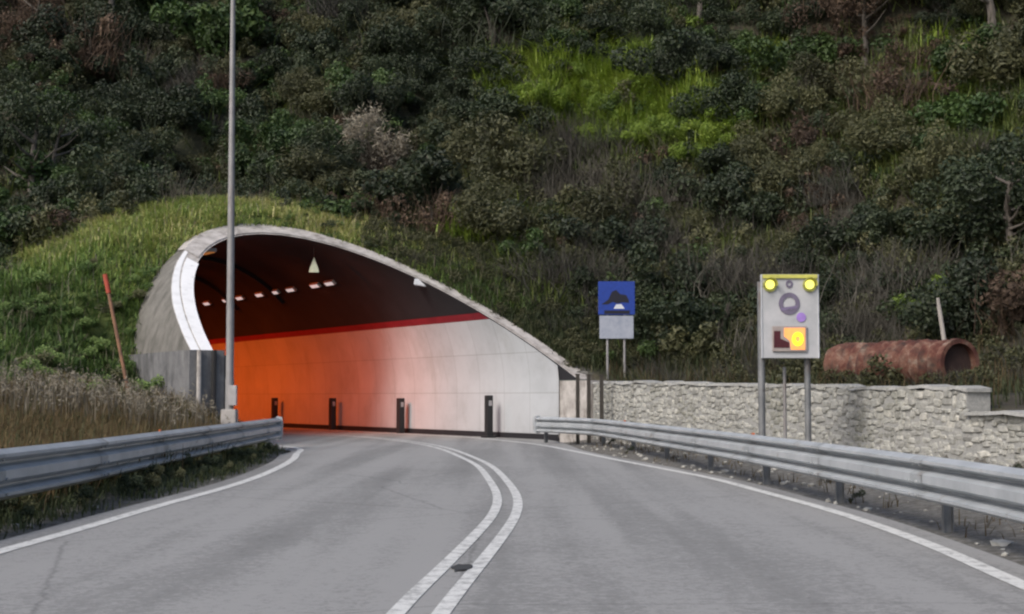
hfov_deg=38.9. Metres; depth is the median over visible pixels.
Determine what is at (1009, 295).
brown shrub
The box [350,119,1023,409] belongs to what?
terrace grass
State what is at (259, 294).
ceiling lamp
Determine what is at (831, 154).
evergreen bush
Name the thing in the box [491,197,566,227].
evergreen bush
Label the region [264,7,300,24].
brown shrub
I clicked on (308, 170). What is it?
olive bush
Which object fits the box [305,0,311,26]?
tree
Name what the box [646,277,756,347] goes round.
evergreen bush
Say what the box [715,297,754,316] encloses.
olive bush
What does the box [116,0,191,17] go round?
leafy bush
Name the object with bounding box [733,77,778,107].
leafy bush
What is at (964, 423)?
stone wall
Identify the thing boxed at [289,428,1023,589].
edge line
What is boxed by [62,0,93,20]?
olive bush
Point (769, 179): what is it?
olive bush
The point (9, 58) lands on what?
olive bush
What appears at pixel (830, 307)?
evergreen bush
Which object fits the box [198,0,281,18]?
evergreen bush
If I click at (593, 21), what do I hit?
evergreen bush
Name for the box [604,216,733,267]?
bare shrub
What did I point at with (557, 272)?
bare shrub
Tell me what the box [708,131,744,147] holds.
lime bush
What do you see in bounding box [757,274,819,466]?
electronic sign
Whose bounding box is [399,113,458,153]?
olive bush
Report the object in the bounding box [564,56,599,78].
lime bush
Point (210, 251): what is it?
tunnel lamp
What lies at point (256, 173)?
evergreen bush
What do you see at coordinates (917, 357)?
culvert pipe
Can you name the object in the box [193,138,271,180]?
olive bush
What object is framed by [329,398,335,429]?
marker post
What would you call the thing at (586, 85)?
lime bush
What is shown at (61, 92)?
leafy bush
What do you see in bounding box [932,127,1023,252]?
tree
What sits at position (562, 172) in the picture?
bare shrub
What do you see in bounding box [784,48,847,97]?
olive bush
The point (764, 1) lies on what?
olive bush
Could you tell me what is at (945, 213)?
olive bush
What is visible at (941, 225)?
evergreen bush
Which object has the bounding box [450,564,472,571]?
road patch
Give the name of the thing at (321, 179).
olive bush
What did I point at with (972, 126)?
leafy bush
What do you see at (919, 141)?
leafy bush
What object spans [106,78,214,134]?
evergreen bush
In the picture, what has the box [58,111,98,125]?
brown shrub
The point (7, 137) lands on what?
evergreen bush
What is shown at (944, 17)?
evergreen bush
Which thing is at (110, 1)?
tree
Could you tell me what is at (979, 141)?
bare shrub
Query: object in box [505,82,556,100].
lime bush
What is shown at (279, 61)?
evergreen bush
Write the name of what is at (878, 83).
brown shrub
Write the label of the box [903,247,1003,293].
bare shrub
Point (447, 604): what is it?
line
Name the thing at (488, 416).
marker post
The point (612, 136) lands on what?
lime bush
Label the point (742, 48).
leafy bush
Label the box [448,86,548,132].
evergreen bush
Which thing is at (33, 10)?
tree
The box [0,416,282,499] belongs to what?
guardrail
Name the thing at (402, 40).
evergreen bush
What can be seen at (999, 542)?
loose gravel
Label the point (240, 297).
ceiling lamp
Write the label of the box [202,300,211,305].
ceiling lamp
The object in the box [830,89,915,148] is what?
olive bush
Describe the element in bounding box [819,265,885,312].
evergreen bush
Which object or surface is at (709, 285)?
bare shrub
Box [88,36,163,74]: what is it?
bare shrub
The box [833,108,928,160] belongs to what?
olive bush
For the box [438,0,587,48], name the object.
evergreen bush
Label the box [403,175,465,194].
olive bush
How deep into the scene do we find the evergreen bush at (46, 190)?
53.21 m
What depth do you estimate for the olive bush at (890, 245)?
41.28 m
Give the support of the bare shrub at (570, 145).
on the terrain at (914, 514)
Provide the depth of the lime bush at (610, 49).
65.20 m
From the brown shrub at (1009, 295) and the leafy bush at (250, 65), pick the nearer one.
the brown shrub at (1009, 295)
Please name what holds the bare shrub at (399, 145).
on the terrain at (914, 514)
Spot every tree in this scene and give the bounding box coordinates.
[0,0,66,28]
[0,77,121,195]
[17,119,81,180]
[107,0,113,18]
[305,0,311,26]
[695,0,702,29]
[777,0,918,69]
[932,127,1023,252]
[980,0,995,28]
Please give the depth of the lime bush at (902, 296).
37.78 m
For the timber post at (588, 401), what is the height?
1.907 m
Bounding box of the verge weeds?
[570,439,1023,538]
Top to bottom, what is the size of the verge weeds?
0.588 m
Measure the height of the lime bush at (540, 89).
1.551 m
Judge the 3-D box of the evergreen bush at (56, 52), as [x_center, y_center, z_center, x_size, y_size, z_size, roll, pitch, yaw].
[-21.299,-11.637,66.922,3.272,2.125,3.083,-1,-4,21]
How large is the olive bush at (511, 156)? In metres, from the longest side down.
5.401 x 4.177 x 4.152 m
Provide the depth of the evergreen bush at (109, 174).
52.20 m
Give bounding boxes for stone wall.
[592,380,1023,466]
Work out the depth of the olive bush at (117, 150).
55.50 m
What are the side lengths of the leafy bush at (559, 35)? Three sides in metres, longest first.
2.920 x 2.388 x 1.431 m
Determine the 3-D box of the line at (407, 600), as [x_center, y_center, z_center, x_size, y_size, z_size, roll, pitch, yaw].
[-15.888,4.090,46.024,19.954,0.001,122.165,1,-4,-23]
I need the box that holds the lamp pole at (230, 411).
[221,0,237,423]
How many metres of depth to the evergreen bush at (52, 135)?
60.45 m
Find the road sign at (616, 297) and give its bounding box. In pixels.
[598,281,634,379]
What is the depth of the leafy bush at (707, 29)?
60.76 m
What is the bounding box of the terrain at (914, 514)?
[0,0,1023,565]
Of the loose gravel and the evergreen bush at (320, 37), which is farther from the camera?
the evergreen bush at (320, 37)
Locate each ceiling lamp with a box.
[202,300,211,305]
[235,295,244,299]
[254,292,264,296]
[272,289,280,294]
[285,286,296,291]
[309,282,321,288]
[323,280,336,285]
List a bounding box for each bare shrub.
[54,152,99,170]
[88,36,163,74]
[146,53,224,93]
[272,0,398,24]
[334,100,417,172]
[473,234,631,291]
[505,146,616,197]
[515,102,607,156]
[526,123,604,174]
[534,246,660,294]
[557,161,679,221]
[560,147,657,191]
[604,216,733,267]
[615,233,813,299]
[619,169,651,190]
[697,242,852,301]
[819,228,963,304]
[830,275,919,331]
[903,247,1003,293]
[914,0,952,13]
[942,125,1020,154]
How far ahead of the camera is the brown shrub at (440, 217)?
51.00 m
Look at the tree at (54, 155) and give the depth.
58.03 m
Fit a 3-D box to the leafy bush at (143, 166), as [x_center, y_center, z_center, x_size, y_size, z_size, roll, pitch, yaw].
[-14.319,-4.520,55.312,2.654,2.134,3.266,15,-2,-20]
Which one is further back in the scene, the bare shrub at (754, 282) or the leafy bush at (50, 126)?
the leafy bush at (50, 126)
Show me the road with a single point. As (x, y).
(331, 522)
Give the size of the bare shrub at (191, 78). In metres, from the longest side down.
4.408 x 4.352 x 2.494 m
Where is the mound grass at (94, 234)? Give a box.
[0,184,560,395]
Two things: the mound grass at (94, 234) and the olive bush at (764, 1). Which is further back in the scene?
the olive bush at (764, 1)
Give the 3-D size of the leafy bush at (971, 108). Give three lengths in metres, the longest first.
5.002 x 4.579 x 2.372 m
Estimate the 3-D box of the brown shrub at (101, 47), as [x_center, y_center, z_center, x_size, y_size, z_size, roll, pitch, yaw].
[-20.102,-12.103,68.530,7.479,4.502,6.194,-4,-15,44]
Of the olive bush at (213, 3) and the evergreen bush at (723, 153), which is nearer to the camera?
the evergreen bush at (723, 153)
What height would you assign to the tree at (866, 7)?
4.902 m
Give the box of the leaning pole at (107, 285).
[103,274,128,394]
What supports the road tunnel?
on the terrain at (914, 514)
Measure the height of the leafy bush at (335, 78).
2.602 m
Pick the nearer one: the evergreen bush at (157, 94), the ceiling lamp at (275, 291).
the ceiling lamp at (275, 291)
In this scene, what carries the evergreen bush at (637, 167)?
on the terrain at (914, 514)
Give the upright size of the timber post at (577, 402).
1.927 m
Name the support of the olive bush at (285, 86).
on the terrain at (914, 514)
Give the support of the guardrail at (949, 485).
on the terrain at (914, 514)
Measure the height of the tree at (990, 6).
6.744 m
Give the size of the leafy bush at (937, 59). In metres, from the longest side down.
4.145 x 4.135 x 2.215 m
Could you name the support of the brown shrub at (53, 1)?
on the terrain at (914, 514)
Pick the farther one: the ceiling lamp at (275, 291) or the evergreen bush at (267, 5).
the evergreen bush at (267, 5)
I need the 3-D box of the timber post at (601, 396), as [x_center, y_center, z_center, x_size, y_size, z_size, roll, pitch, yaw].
[2.348,2.724,38.004,0.125,1.887,0.125,0,-4,0]
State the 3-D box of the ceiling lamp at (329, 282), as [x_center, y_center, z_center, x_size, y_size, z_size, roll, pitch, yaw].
[-6.471,-0.849,51.511,0.200,0.110,0.750,46,-24,-20]
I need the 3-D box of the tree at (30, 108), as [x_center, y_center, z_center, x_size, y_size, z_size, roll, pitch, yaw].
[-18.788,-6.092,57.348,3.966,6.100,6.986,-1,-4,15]
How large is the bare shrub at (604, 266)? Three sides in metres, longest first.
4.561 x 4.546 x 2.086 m
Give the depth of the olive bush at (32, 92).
63.87 m
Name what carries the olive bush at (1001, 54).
on the terrain at (914, 514)
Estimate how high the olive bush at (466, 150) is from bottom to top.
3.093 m
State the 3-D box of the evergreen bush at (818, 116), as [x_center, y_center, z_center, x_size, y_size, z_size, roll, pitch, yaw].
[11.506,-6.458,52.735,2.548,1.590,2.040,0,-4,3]
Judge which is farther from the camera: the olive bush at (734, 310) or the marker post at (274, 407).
the marker post at (274, 407)
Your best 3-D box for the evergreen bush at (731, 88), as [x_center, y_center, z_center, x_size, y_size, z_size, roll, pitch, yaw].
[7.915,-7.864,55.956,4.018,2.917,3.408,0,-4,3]
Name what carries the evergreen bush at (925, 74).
on the terrain at (914, 514)
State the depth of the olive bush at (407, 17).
68.55 m
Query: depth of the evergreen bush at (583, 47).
63.55 m
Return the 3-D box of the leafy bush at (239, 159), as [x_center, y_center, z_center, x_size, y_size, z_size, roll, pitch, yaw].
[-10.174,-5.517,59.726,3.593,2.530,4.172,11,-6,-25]
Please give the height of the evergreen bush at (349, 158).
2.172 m
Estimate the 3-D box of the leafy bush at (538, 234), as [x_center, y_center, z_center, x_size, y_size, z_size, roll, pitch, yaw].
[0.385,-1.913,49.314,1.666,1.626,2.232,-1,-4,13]
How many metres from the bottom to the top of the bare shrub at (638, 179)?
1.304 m
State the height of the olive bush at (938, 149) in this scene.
2.857 m
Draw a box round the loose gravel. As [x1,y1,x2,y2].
[11,440,1023,555]
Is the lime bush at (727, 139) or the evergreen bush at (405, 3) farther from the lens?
the evergreen bush at (405, 3)
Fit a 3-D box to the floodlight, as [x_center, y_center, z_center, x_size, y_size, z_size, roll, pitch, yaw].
[-2.743,-0.766,46.636,0.809,0.374,0.340,0,-4,0]
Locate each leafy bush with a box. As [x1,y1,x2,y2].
[10,149,98,190]
[24,121,64,137]
[27,165,72,194]
[34,85,93,118]
[105,162,170,196]
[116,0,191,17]
[149,0,295,60]
[224,108,293,152]
[225,142,280,190]
[237,58,277,85]
[244,122,344,156]
[307,61,397,108]
[417,140,451,152]
[497,227,550,260]
[530,0,593,20]
[533,25,588,47]
[568,186,597,202]
[682,24,729,45]
[727,38,771,69]
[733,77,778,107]
[750,16,867,78]
[753,81,785,107]
[871,81,1011,130]
[898,126,962,156]
[927,22,1006,73]
[949,117,993,138]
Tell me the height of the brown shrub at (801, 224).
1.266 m
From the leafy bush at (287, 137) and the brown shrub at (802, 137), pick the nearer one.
the brown shrub at (802, 137)
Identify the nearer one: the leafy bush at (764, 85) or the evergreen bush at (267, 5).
the leafy bush at (764, 85)
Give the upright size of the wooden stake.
1.895 m
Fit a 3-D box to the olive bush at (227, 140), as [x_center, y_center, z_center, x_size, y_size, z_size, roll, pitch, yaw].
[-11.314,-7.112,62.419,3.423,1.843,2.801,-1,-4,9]
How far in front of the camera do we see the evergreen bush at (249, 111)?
63.16 m
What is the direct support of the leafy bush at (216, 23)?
on the terrain at (914, 514)
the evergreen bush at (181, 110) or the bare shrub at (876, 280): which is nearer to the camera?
the bare shrub at (876, 280)
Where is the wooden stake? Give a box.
[936,297,945,339]
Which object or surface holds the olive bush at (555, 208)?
on the terrain at (914, 514)
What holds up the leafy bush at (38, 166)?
on the terrain at (914, 514)
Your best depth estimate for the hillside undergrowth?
54.84 m
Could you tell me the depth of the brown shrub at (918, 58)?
53.20 m
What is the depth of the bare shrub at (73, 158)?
57.30 m
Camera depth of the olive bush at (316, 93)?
64.01 m
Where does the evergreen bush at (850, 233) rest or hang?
on the terrain at (914, 514)
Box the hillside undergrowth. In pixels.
[0,0,1023,363]
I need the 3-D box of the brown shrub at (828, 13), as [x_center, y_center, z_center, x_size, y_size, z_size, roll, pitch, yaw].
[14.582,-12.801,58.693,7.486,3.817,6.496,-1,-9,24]
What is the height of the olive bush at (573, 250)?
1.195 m
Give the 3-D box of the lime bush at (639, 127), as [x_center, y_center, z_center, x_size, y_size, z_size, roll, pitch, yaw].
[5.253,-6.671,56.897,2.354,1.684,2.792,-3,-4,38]
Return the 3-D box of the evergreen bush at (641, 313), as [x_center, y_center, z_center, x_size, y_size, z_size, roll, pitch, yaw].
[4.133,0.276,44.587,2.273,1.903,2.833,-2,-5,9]
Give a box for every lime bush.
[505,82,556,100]
[518,79,569,108]
[559,79,609,97]
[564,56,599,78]
[587,128,622,143]
[597,38,624,54]
[615,115,659,146]
[667,138,719,162]
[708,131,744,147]
[889,272,951,316]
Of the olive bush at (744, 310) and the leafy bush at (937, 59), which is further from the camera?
the leafy bush at (937, 59)
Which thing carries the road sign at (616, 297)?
on the terrain at (914, 514)
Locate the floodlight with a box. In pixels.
[414,277,427,286]
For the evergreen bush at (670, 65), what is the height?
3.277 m
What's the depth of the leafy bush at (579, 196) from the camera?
53.75 m
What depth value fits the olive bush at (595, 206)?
50.92 m
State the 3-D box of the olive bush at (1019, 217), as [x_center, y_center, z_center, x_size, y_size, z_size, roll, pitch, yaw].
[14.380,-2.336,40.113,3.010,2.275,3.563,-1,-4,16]
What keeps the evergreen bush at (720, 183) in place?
on the terrain at (914, 514)
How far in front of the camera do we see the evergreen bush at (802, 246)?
44.21 m
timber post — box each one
[575,374,579,443]
[586,374,590,442]
[599,375,603,441]
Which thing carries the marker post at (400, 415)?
on the road
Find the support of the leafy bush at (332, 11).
on the terrain at (914, 514)
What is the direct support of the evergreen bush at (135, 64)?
on the terrain at (914, 514)
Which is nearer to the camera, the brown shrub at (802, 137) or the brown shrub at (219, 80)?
the brown shrub at (802, 137)
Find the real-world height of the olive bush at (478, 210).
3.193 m
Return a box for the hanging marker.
[309,246,318,271]
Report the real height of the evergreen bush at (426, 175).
3.779 m
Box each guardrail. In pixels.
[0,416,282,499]
[533,416,1023,532]
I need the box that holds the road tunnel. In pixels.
[128,224,606,442]
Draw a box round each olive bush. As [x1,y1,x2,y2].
[0,40,25,82]
[19,83,43,107]
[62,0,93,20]
[67,147,142,191]
[150,31,198,56]
[166,149,212,177]
[178,56,201,68]
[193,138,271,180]
[199,129,259,149]
[203,0,227,25]
[238,143,358,196]
[272,63,315,107]
[274,10,342,56]
[279,74,349,117]
[292,171,340,200]
[333,0,442,45]
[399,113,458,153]
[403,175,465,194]
[428,119,528,171]
[442,172,547,243]
[454,107,570,196]
[530,200,579,224]
[547,243,583,264]
[559,175,671,228]
[570,153,640,198]
[673,207,721,233]
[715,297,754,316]
[722,298,756,332]
[724,0,786,9]
[729,151,827,203]
[754,67,843,125]
[768,143,833,172]
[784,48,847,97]
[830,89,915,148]
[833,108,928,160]
[843,0,951,14]
[881,236,929,265]
[883,113,984,196]
[894,201,987,230]
[942,15,1023,90]
[949,0,1015,20]
[984,202,1023,242]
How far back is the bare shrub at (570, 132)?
58.85 m
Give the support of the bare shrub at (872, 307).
on the terrain at (914, 514)
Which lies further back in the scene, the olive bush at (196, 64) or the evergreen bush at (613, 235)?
the olive bush at (196, 64)
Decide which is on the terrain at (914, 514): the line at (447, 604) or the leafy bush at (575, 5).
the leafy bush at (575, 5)
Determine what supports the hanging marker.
hanging from the road tunnel
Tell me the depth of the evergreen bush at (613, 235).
48.65 m
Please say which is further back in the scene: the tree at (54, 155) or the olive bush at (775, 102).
the tree at (54, 155)
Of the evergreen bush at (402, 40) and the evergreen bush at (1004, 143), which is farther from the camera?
the evergreen bush at (402, 40)
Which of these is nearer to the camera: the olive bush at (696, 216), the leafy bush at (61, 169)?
the olive bush at (696, 216)
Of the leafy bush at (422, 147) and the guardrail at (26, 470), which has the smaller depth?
the guardrail at (26, 470)
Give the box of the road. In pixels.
[0,427,1023,613]
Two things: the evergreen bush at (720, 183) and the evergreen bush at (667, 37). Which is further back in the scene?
the evergreen bush at (667, 37)
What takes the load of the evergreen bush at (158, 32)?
on the terrain at (914, 514)
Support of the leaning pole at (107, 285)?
on the terrain at (914, 514)
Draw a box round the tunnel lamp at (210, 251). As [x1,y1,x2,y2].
[203,248,216,254]
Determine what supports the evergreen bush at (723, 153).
on the terrain at (914, 514)
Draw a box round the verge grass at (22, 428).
[0,367,289,538]
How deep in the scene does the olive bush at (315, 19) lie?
69.58 m
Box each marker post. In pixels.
[271,398,277,418]
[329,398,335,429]
[396,398,404,432]
[481,395,496,437]
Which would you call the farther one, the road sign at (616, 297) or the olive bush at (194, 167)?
the olive bush at (194, 167)
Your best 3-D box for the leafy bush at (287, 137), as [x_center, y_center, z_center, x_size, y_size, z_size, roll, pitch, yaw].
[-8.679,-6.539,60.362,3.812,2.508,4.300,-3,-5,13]
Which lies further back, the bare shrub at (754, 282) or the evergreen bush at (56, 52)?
the evergreen bush at (56, 52)
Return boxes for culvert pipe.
[823,338,979,385]
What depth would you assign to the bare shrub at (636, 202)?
51.99 m
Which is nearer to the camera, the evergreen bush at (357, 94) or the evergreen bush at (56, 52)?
the evergreen bush at (357, 94)
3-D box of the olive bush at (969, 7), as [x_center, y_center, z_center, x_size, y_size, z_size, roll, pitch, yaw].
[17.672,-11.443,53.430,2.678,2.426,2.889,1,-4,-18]
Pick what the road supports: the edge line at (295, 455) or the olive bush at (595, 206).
the edge line at (295, 455)
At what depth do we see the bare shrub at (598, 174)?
54.58 m
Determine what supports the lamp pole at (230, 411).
on the terrain at (914, 514)
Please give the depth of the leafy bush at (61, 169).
54.98 m
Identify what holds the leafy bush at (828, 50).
on the terrain at (914, 514)
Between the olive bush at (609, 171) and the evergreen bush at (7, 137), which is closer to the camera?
the olive bush at (609, 171)
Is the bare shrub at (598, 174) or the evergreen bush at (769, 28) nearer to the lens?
the bare shrub at (598, 174)
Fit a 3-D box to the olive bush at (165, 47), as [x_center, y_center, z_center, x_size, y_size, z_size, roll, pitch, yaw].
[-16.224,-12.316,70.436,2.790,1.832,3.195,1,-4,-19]
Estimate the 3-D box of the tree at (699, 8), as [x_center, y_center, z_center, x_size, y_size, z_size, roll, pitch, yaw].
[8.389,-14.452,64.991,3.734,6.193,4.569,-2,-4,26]
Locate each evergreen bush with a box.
[0,119,33,155]
[3,0,119,47]
[3,109,103,158]
[7,178,89,210]
[15,32,86,69]
[47,138,172,202]
[90,46,185,99]
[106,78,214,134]
[136,89,238,128]
[149,8,202,40]
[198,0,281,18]
[203,88,274,134]
[247,147,296,185]
[256,42,312,79]
[272,17,350,61]
[301,138,365,170]
[328,69,412,120]
[360,4,446,60]
[361,139,500,217]
[377,0,448,12]
[404,74,472,104]
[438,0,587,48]
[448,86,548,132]
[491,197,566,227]
[544,0,634,43]
[555,210,680,265]
[564,37,612,64]
[596,23,722,86]
[619,282,667,335]
[626,23,725,89]
[632,156,656,173]
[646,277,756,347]
[661,158,767,217]
[667,64,768,122]
[681,137,742,174]
[753,7,793,39]
[768,1,822,32]
[774,232,837,273]
[792,195,890,255]
[798,107,832,135]
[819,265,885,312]
[819,304,836,318]
[824,148,858,171]
[885,242,1023,345]
[901,183,1023,262]
[905,71,945,85]
[910,1,973,31]
[927,0,964,11]
[966,130,1023,168]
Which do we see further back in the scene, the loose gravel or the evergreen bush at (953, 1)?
the evergreen bush at (953, 1)
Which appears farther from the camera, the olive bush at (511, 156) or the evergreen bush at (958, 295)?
the olive bush at (511, 156)
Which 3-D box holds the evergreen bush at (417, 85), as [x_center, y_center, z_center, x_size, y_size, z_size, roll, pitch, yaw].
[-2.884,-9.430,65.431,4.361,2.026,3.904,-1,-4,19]
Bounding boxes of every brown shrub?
[5,0,72,13]
[20,3,158,83]
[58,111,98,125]
[182,59,254,91]
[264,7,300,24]
[378,184,468,236]
[754,103,845,160]
[783,205,844,238]
[784,0,880,21]
[815,51,958,113]
[881,32,953,69]
[946,260,1023,336]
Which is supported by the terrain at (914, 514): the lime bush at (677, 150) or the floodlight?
the lime bush at (677, 150)
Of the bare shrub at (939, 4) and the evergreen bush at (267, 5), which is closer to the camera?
the bare shrub at (939, 4)
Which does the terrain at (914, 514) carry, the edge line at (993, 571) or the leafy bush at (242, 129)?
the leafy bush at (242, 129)
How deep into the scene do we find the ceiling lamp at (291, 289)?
54.45 m
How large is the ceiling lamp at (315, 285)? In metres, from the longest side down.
0.750 x 0.200 x 0.110 m
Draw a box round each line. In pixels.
[0,444,303,553]
[283,432,522,613]
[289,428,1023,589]
[293,433,501,613]
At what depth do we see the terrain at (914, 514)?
41.27 m
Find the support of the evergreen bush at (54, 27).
on the terrain at (914, 514)
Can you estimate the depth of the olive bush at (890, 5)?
56.32 m

